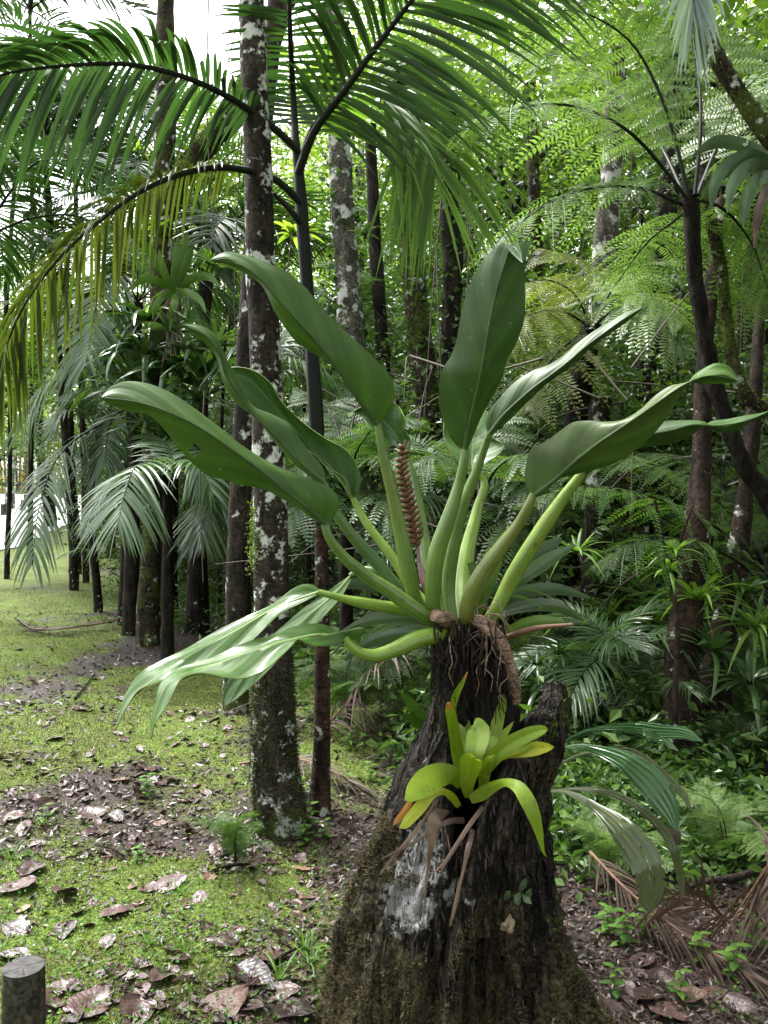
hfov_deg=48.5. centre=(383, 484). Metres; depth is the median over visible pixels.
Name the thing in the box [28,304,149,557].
lawn palm
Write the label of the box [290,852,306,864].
dead leaf
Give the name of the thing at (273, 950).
dead leaf
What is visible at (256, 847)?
dead leaf
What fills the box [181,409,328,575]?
understory shrub
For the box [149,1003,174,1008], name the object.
dead leaf
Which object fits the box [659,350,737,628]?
sapling
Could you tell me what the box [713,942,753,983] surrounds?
seedling
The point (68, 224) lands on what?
palm
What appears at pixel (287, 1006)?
dead leaf
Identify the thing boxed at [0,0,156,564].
palm
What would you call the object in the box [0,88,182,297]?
palm
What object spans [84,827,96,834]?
dead leaf
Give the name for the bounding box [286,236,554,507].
understory shrub
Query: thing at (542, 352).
understory shrub
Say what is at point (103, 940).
dead leaf
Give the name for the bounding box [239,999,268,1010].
dead leaf
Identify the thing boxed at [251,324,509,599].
understory shrub
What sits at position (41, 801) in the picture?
dead leaf
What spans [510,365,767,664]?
understory shrub
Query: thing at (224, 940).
dead leaf
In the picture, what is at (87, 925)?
dead leaf
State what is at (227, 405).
understory shrub
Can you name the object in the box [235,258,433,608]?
palm
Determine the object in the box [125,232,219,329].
bromeliad
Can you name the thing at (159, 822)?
dead leaf
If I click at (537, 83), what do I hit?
forest tree
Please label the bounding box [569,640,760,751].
palm
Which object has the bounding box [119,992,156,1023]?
dead leaf
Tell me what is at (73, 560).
palm
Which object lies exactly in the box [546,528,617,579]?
bromeliad
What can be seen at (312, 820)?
seedling
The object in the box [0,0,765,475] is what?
sky
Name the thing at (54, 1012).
dead leaf
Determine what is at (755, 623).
bromeliad
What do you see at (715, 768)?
undergrowth
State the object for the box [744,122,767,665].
rainforest tree
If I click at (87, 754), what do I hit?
dead leaf
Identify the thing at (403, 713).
strap plant
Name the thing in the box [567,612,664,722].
ground fern
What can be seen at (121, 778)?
dead leaf
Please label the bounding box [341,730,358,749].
seedling
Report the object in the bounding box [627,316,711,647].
sapling
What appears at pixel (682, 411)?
palm
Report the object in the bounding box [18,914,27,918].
dead leaf
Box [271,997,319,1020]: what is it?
dead leaf
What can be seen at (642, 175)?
tree
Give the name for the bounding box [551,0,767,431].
forest tree
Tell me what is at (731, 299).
understory shrub
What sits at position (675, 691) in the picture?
sapling
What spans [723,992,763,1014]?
dead leaf
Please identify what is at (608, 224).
rainforest tree
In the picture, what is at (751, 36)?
forest tree
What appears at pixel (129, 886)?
dead leaf
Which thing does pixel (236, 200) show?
forest tree
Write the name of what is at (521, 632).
dead twig
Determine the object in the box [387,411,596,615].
tree fern
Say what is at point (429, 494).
palm
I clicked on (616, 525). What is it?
sapling
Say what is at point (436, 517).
sapling
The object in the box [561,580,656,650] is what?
strap plant
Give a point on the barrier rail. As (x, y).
(18, 483)
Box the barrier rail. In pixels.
[0,482,79,485]
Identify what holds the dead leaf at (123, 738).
on the ground at (60, 586)
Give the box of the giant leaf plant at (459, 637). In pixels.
[101,241,767,737]
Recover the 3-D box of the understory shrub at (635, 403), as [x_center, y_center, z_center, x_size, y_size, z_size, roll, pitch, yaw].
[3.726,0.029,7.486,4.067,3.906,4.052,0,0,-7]
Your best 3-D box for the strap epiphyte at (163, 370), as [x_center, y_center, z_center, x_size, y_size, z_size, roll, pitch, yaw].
[-2.094,-1.102,8.233,0.926,0.471,0.898,11,12,-16]
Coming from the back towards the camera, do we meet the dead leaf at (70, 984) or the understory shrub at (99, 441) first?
the understory shrub at (99, 441)
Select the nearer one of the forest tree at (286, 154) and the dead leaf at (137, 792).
the dead leaf at (137, 792)
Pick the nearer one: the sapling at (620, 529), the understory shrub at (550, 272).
the sapling at (620, 529)
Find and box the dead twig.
[506,623,573,639]
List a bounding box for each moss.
[0,589,573,1022]
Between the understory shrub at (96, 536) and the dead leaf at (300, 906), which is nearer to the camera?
the dead leaf at (300, 906)
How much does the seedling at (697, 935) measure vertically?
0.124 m
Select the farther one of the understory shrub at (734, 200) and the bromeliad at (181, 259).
the understory shrub at (734, 200)
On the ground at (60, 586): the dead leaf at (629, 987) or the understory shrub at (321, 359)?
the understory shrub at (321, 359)
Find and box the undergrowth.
[86,560,767,906]
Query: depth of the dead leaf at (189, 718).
5.59 m
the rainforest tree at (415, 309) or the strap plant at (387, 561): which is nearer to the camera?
the strap plant at (387, 561)
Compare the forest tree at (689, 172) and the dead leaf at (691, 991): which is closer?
the dead leaf at (691, 991)
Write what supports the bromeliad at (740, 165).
attached to the leaning tree at (754, 117)
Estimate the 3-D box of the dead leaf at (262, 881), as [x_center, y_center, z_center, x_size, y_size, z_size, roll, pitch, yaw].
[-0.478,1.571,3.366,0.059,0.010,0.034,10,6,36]
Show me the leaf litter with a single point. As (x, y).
(584, 962)
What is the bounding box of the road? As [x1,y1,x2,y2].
[0,494,115,549]
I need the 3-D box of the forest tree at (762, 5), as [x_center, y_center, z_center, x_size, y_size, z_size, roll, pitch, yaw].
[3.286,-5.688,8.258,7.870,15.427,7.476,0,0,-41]
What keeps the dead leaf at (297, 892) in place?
on the ground at (60, 586)
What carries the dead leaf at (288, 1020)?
on the ground at (60, 586)
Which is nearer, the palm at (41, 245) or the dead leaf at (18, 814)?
the dead leaf at (18, 814)
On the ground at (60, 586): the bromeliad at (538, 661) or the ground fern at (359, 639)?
the ground fern at (359, 639)
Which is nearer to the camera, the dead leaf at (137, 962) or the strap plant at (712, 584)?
the dead leaf at (137, 962)
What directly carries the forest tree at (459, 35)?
on the ground at (60, 586)
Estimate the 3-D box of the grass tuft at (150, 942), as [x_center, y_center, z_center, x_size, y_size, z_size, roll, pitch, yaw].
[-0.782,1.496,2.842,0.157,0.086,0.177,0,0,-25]
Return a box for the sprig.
[504,878,531,904]
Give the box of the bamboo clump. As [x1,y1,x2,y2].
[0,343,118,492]
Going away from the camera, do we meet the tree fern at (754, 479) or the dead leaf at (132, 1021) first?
the dead leaf at (132, 1021)
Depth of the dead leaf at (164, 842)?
3.82 m
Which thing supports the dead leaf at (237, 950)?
on the ground at (60, 586)
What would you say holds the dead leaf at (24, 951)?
on the ground at (60, 586)
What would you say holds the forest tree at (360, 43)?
on the ground at (60, 586)
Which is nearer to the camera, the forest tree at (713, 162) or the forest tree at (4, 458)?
the forest tree at (713, 162)
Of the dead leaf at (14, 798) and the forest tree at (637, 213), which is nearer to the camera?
the dead leaf at (14, 798)
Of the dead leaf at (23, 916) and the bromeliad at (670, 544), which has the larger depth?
the bromeliad at (670, 544)
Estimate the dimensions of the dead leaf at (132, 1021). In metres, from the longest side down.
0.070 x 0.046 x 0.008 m
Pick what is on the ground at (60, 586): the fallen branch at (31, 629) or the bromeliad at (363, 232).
the fallen branch at (31, 629)
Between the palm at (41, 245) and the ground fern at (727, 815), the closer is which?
the ground fern at (727, 815)
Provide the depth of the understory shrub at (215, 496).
12.20 m
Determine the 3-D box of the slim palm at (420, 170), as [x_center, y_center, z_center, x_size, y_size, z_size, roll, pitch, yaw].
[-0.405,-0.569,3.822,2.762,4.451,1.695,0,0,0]
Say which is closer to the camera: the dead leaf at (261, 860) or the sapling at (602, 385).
the dead leaf at (261, 860)
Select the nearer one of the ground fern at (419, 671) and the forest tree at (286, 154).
the ground fern at (419, 671)
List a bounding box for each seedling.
[35,802,55,823]
[131,844,144,862]
[137,772,156,795]
[174,609,189,630]
[294,823,312,845]
[295,648,311,680]
[302,700,313,719]
[303,801,320,829]
[314,817,331,839]
[330,700,344,718]
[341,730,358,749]
[341,773,355,789]
[364,761,377,779]
[592,902,620,934]
[599,962,626,998]
[606,908,639,945]
[632,906,655,942]
[666,968,691,1000]
[687,931,715,964]
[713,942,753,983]
[735,910,767,949]
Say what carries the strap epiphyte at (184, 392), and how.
attached to the epiphyte tree at (148, 607)
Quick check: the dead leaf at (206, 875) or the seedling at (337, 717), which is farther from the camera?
the seedling at (337, 717)
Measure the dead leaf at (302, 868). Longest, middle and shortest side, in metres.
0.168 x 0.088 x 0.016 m
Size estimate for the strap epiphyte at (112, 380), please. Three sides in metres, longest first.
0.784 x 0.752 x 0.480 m
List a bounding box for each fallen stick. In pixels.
[74,673,94,698]
[95,845,123,857]
[212,863,249,872]
[219,840,269,858]
[266,946,300,966]
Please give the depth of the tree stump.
2.26 m
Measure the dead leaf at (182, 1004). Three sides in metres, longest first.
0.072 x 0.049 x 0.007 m
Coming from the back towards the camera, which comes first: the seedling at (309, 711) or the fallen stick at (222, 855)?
the seedling at (309, 711)
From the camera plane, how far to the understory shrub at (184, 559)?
11.74 m
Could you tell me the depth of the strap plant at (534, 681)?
5.17 m
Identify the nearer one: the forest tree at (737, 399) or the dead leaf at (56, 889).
the dead leaf at (56, 889)
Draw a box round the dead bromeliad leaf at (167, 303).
[143,286,182,368]
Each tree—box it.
[0,234,143,525]
[0,240,76,508]
[0,250,77,498]
[0,275,91,486]
[5,275,148,535]
[52,218,239,457]
[74,249,197,459]
[126,154,289,430]
[135,0,295,646]
[143,204,298,418]
[144,107,384,414]
[160,343,169,626]
[169,291,181,617]
[185,280,212,634]
[207,23,482,400]
[222,0,283,712]
[222,113,401,406]
[239,0,308,840]
[275,0,563,317]
[276,0,588,396]
[278,139,480,427]
[314,1,381,641]
[315,1,591,360]
[350,0,723,292]
[353,18,654,383]
[365,123,390,599]
[375,33,449,657]
[380,7,765,440]
[417,0,767,653]
[428,106,472,542]
[467,0,767,283]
[473,0,766,312]
[479,18,648,273]
[490,0,767,378]
[520,1,766,265]
[523,97,544,597]
[543,137,728,260]
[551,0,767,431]
[563,0,767,316]
[570,150,693,344]
[573,397,611,706]
[581,45,626,585]
[594,0,762,257]
[612,21,698,667]
[623,1,767,282]
[653,208,700,646]
[662,197,724,768]
[691,199,767,596]
[692,19,767,150]
[693,119,767,415]
[699,299,764,757]
[722,111,764,348]
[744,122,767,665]
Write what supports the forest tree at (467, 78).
on the ground at (60, 586)
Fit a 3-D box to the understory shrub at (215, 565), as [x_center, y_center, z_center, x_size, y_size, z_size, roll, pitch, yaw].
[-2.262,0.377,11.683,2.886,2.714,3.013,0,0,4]
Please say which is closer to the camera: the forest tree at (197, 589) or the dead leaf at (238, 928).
the dead leaf at (238, 928)
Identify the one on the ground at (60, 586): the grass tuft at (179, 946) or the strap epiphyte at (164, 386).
the grass tuft at (179, 946)
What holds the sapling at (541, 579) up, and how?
on the ground at (60, 586)
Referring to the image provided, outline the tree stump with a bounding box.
[312,680,620,1023]
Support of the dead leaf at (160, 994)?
on the ground at (60, 586)
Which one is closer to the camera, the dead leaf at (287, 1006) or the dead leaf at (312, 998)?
the dead leaf at (287, 1006)
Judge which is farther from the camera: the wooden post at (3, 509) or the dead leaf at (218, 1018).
the wooden post at (3, 509)
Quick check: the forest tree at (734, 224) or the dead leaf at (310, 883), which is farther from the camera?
the forest tree at (734, 224)
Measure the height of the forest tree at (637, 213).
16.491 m
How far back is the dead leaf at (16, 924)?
3.06 m
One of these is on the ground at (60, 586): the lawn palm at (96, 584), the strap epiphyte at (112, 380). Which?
the lawn palm at (96, 584)
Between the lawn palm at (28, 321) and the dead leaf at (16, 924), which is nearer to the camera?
the dead leaf at (16, 924)
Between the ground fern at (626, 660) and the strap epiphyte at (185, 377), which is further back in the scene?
the strap epiphyte at (185, 377)
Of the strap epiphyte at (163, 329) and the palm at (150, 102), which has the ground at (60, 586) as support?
the palm at (150, 102)
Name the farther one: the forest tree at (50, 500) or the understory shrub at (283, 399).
the forest tree at (50, 500)
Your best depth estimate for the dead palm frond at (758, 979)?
3.02 m
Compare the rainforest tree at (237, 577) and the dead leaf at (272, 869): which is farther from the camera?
the rainforest tree at (237, 577)
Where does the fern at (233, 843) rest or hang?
on the ground at (60, 586)
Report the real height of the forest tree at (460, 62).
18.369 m
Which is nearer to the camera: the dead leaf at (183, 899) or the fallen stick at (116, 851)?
the dead leaf at (183, 899)
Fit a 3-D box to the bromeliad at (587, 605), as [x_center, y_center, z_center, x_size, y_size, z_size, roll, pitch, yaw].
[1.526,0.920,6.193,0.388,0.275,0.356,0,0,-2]
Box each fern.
[186,810,274,862]
[248,378,446,686]
[290,596,367,626]
[294,623,431,725]
[303,622,413,683]
[331,611,499,699]
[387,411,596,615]
[412,614,577,678]
[446,0,767,519]
[485,249,719,676]
[510,616,660,718]
[511,429,767,798]
[563,803,677,878]
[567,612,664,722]
[611,701,767,776]
[625,633,767,685]
[672,777,767,861]
[732,644,767,749]
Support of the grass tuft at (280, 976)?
on the ground at (60, 586)
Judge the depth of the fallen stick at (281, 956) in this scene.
2.77 m
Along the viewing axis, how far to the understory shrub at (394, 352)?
9.98 m
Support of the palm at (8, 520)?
on the ground at (60, 586)
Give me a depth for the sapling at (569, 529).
6.59 m
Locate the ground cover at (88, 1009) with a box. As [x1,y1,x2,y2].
[0,597,762,1023]
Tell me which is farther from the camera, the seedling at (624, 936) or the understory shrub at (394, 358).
the understory shrub at (394, 358)
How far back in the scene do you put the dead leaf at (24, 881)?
3.35 m
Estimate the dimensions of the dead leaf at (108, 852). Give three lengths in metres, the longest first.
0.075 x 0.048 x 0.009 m
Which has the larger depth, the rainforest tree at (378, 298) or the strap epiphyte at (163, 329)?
the rainforest tree at (378, 298)
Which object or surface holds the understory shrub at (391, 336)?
on the ground at (60, 586)
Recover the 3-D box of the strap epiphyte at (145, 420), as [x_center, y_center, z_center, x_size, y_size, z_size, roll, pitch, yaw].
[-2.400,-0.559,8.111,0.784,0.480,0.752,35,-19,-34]
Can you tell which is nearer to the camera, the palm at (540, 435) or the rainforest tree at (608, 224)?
the palm at (540, 435)
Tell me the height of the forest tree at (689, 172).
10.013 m
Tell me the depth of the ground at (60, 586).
4.19 m
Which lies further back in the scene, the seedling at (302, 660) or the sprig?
the seedling at (302, 660)
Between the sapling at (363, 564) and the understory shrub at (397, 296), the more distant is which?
the understory shrub at (397, 296)
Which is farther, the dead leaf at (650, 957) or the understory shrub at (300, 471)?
the understory shrub at (300, 471)
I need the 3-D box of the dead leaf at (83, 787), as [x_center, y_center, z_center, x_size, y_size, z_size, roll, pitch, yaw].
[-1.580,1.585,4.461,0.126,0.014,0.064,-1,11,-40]
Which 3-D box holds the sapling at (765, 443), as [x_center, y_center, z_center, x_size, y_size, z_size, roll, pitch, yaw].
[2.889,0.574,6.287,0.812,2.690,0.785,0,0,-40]
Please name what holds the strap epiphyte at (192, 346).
attached to the epiphyte tree at (148, 607)
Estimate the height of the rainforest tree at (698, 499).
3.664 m
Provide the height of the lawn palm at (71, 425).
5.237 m
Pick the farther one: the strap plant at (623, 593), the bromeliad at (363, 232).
the bromeliad at (363, 232)
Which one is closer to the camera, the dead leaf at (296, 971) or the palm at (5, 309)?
the dead leaf at (296, 971)
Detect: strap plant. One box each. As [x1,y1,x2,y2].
[330,637,385,675]
[352,545,417,576]
[389,704,426,732]
[500,616,552,650]
[512,651,591,724]
[519,658,605,708]
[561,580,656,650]
[564,733,592,772]
[604,571,666,610]
[612,594,705,663]
[621,732,651,757]
[629,569,713,625]
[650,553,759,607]
[704,539,761,626]
[709,602,767,655]
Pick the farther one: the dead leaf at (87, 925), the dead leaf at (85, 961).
the dead leaf at (87, 925)
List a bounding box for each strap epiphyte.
[56,332,178,394]
[71,369,143,414]
[75,323,180,383]
[82,328,184,385]
[95,405,165,451]
[100,289,198,357]
[104,418,196,473]
[114,340,206,393]
[121,343,233,427]
[130,321,236,409]
[133,373,167,388]
[137,306,203,356]
[138,390,207,450]
[153,325,213,375]
[169,376,233,416]
[179,319,237,370]
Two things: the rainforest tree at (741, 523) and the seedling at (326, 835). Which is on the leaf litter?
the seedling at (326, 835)
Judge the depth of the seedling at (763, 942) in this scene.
3.02 m
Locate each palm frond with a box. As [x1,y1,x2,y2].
[240,751,378,803]
[330,648,429,746]
[589,850,767,1002]
[618,806,767,974]
[651,0,732,93]
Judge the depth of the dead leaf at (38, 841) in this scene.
3.71 m
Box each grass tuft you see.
[0,840,35,867]
[37,881,77,906]
[130,920,170,956]
[156,875,196,902]
[163,930,216,966]
[254,943,307,995]
[277,935,328,977]
[279,920,329,968]
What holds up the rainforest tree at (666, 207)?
on the ground at (60, 586)
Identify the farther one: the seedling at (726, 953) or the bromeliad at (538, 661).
the bromeliad at (538, 661)
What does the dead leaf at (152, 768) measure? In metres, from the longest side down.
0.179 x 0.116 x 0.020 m
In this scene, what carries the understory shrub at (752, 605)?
on the ground at (60, 586)
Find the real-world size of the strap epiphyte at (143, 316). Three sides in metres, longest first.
1.310 x 1.136 x 0.676 m
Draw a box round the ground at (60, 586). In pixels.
[0,476,767,1023]
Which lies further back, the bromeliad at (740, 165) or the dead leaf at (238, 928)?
the bromeliad at (740, 165)
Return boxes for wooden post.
[0,504,5,514]
[1,955,45,1023]
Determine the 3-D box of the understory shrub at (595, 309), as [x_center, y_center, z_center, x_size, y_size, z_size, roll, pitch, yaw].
[2.195,-0.198,9.640,4.617,4.343,4.821,0,0,27]
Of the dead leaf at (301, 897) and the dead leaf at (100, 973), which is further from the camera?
the dead leaf at (301, 897)
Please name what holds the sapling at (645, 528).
on the ground at (60, 586)
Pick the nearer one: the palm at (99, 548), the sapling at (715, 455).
the sapling at (715, 455)
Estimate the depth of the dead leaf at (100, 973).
2.69 m
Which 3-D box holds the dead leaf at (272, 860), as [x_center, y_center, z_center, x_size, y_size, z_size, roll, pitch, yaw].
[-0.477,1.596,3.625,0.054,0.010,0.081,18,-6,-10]
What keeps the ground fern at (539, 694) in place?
on the ground at (60, 586)
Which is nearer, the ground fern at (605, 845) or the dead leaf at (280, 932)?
the dead leaf at (280, 932)
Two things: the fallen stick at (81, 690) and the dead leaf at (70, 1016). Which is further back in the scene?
the fallen stick at (81, 690)
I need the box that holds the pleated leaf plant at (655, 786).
[551,721,702,912]
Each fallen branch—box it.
[14,617,121,635]
[664,859,766,900]
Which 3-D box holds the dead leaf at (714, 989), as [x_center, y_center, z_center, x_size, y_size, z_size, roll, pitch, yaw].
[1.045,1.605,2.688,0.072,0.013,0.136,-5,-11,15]
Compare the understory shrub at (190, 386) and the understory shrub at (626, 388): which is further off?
the understory shrub at (190, 386)
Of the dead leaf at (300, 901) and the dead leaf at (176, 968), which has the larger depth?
the dead leaf at (300, 901)
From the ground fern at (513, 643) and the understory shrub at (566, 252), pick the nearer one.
the ground fern at (513, 643)
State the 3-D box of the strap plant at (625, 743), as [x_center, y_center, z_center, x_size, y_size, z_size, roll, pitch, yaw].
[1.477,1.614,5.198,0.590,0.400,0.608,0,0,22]
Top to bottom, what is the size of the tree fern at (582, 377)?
4.055 m
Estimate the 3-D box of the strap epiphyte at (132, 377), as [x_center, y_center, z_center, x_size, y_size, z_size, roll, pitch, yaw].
[-2.527,-1.016,8.365,1.310,0.677,1.135,14,-17,-4]
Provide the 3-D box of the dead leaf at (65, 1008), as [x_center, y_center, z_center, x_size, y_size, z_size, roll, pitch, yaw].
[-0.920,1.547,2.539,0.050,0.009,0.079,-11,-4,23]
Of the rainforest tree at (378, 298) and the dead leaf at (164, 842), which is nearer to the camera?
the dead leaf at (164, 842)
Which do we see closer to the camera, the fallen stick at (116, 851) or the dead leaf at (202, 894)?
the dead leaf at (202, 894)
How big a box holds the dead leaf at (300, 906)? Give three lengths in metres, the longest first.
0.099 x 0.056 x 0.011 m
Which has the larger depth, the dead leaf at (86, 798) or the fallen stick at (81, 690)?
the fallen stick at (81, 690)
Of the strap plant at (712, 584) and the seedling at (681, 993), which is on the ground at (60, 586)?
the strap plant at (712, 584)
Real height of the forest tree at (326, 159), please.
14.154 m
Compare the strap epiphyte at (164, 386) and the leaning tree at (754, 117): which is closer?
the leaning tree at (754, 117)
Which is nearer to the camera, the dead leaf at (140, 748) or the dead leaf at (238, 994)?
the dead leaf at (238, 994)
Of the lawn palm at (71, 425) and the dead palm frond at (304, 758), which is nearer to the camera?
the dead palm frond at (304, 758)
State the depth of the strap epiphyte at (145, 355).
8.17 m
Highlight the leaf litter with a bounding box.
[0,588,767,1023]
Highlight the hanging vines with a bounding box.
[172,0,752,693]
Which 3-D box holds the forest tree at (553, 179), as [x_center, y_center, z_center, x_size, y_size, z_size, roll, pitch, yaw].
[3.565,-2.946,14.370,7.691,10.009,7.444,0,0,-8]
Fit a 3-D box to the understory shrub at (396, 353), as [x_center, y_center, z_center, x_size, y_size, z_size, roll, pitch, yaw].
[1.427,-0.392,10.655,4.648,4.464,4.631,0,0,42]
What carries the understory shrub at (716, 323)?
on the ground at (60, 586)
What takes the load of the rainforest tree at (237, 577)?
on the ground at (60, 586)
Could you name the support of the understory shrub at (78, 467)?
on the ground at (60, 586)
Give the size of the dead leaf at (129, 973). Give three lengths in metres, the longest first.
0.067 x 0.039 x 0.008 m
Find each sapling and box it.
[328,451,391,619]
[348,400,434,644]
[399,409,441,593]
[486,415,579,646]
[517,484,620,678]
[549,362,629,653]
[566,449,661,672]
[567,469,666,676]
[601,300,688,685]
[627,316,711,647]
[654,500,692,765]
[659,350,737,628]
[682,429,759,637]
[714,296,766,691]
[728,396,767,608]
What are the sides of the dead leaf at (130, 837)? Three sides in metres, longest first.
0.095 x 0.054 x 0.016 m
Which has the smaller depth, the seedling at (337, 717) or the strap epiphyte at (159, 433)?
the seedling at (337, 717)
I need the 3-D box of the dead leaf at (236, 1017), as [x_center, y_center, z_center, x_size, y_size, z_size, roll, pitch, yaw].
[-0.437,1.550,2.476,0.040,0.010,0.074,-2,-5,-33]
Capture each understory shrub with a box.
[7,342,232,555]
[21,377,144,556]
[36,417,190,596]
[60,327,284,550]
[70,428,225,596]
[104,415,302,605]
[109,347,300,560]
[141,399,337,616]
[178,458,337,612]
[180,417,304,585]
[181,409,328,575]
[186,365,416,627]
[190,273,440,563]
[211,348,337,557]
[213,260,469,564]
[225,389,375,584]
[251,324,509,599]
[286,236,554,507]
[286,288,516,563]
[286,347,531,602]
[290,287,559,609]
[303,290,613,620]
[325,244,636,546]
[328,369,628,635]
[331,301,674,634]
[381,255,762,624]
[398,207,743,536]
[398,332,731,648]
[414,317,767,674]
[490,224,722,572]
[494,235,735,614]
[503,242,767,620]
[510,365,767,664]
[514,229,747,412]
[520,244,718,371]
[552,279,767,648]
[568,196,766,569]
[579,327,767,689]
[606,248,767,662]
[611,258,767,667]
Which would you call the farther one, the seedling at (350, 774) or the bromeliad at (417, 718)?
the seedling at (350, 774)
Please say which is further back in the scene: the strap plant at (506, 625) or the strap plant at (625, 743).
the strap plant at (506, 625)
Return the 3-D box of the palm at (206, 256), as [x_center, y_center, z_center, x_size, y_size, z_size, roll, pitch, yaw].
[-1.986,-0.525,10.582,2.489,4.507,2.828,0,0,0]
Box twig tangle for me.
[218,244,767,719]
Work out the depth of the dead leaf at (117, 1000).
2.54 m
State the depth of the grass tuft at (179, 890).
3.26 m
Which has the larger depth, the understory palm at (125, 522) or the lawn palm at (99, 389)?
the lawn palm at (99, 389)
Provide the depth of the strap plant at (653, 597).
5.57 m
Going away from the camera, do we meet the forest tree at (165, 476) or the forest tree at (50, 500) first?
the forest tree at (165, 476)
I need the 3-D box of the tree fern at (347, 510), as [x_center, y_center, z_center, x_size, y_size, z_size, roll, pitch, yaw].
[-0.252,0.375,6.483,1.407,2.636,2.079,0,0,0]
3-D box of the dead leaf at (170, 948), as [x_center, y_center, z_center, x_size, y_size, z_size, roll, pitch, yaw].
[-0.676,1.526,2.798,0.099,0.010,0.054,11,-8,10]
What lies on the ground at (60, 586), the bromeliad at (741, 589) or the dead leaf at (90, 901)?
the dead leaf at (90, 901)
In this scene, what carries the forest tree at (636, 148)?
on the ground at (60, 586)
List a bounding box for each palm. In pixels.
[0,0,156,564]
[0,0,189,590]
[0,0,623,816]
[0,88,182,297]
[0,97,96,363]
[0,183,143,560]
[0,266,134,554]
[0,278,125,572]
[0,318,108,578]
[0,336,191,625]
[4,66,151,582]
[9,119,235,511]
[18,391,145,612]
[23,177,244,495]
[27,225,238,635]
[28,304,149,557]
[48,364,182,419]
[53,135,369,311]
[56,526,120,563]
[70,62,244,183]
[72,430,229,660]
[88,82,292,302]
[121,247,321,617]
[166,478,311,614]
[179,391,232,581]
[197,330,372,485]
[216,166,399,583]
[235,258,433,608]
[326,433,580,568]
[488,371,620,642]
[513,596,757,745]
[540,543,767,720]
[563,404,756,643]
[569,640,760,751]
[669,287,767,394]
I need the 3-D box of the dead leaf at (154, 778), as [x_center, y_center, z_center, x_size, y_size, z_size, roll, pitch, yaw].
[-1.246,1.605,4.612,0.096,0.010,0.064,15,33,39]
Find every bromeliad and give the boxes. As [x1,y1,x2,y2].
[122,138,156,170]
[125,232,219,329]
[148,217,176,242]
[274,219,323,249]
[343,530,589,660]
[348,221,379,251]
[380,672,553,925]
[399,691,432,729]
[516,648,560,684]
[526,640,591,674]
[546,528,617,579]
[573,594,621,620]
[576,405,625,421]
[629,621,752,700]
[633,557,702,594]
[645,539,706,566]
[650,569,764,642]
[692,109,767,247]
[697,564,767,625]
[699,648,767,736]
[703,587,767,684]
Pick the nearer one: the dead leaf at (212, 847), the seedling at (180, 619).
the dead leaf at (212, 847)
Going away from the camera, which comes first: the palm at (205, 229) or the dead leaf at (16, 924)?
the dead leaf at (16, 924)
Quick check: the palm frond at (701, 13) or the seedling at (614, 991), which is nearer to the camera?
the seedling at (614, 991)
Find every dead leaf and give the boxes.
[0,875,37,891]
[0,947,28,958]
[1,918,31,936]
[2,810,25,820]
[8,796,22,799]
[13,904,30,913]
[14,818,31,835]
[14,859,45,879]
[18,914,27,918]
[26,792,42,799]
[31,839,46,845]
[32,796,61,813]
[46,848,57,859]
[46,983,68,1009]
[46,1003,58,1016]
[50,886,76,893]
[51,979,68,999]
[53,920,76,944]
[60,1003,86,1023]
[63,1005,68,1012]
[67,909,85,917]
[67,976,76,982]
[67,978,113,1017]
[67,979,82,990]
[70,784,89,791]
[72,705,87,709]
[77,805,119,818]
[77,955,89,965]
[78,923,94,926]
[79,796,89,801]
[84,750,94,756]
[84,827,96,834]
[87,899,98,906]
[93,817,101,823]
[93,969,104,976]
[94,829,108,834]
[99,933,115,953]
[100,904,134,917]
[101,851,112,856]
[103,809,123,822]
[103,965,113,974]
[111,998,120,1002]
[112,777,127,780]
[113,696,124,699]
[114,964,127,976]
[117,989,131,993]
[119,736,131,740]
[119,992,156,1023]
[121,1013,142,1023]
[122,971,138,978]
[127,882,136,888]
[128,833,138,840]
[131,956,147,967]
[133,786,146,797]
[134,745,143,753]
[134,982,150,995]
[137,972,148,978]
[138,881,157,891]
[140,764,160,772]
[145,966,175,985]
[147,776,157,782]
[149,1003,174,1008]
[150,990,165,1000]
[152,820,165,825]
[154,871,193,893]
[156,840,168,847]
[158,780,171,785]
[164,944,191,954]
[166,965,179,972]
[168,952,189,959]
[177,1001,193,1010]
[181,898,190,904]
[183,974,196,981]
[185,715,193,721]
[189,994,205,1002]
[192,890,210,902]
[198,791,207,798]
[198,931,238,947]
[198,976,259,1023]
[199,920,211,929]
[201,789,211,794]
[203,872,216,880]
[209,843,221,853]
[210,854,218,863]
[212,1013,244,1022]
[222,724,232,728]
[227,1013,238,1021]
[229,922,245,932]
[232,946,247,955]
[232,957,278,992]
[233,1006,249,1015]
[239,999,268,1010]
[247,843,260,850]
[252,976,264,985]
[254,946,297,960]
[257,878,265,884]
[258,858,269,864]
[263,947,285,952]
[265,902,277,911]
[265,981,311,1001]
[266,857,277,863]
[266,867,275,875]
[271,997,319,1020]
[276,929,293,941]
[281,1013,295,1023]
[283,1004,295,1012]
[289,966,305,978]
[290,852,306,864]
[290,899,304,905]
[294,865,314,870]
[294,889,302,895]
[297,904,311,910]
[298,895,320,899]
[304,994,319,1002]
[305,880,312,887]
[595,987,627,1016]
[608,980,637,1009]
[617,965,647,978]
[629,951,661,967]
[633,986,666,1000]
[648,959,683,985]
[648,1000,698,1023]
[670,985,718,1002]
[702,986,725,1002]
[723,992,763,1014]
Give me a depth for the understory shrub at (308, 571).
8.65 m

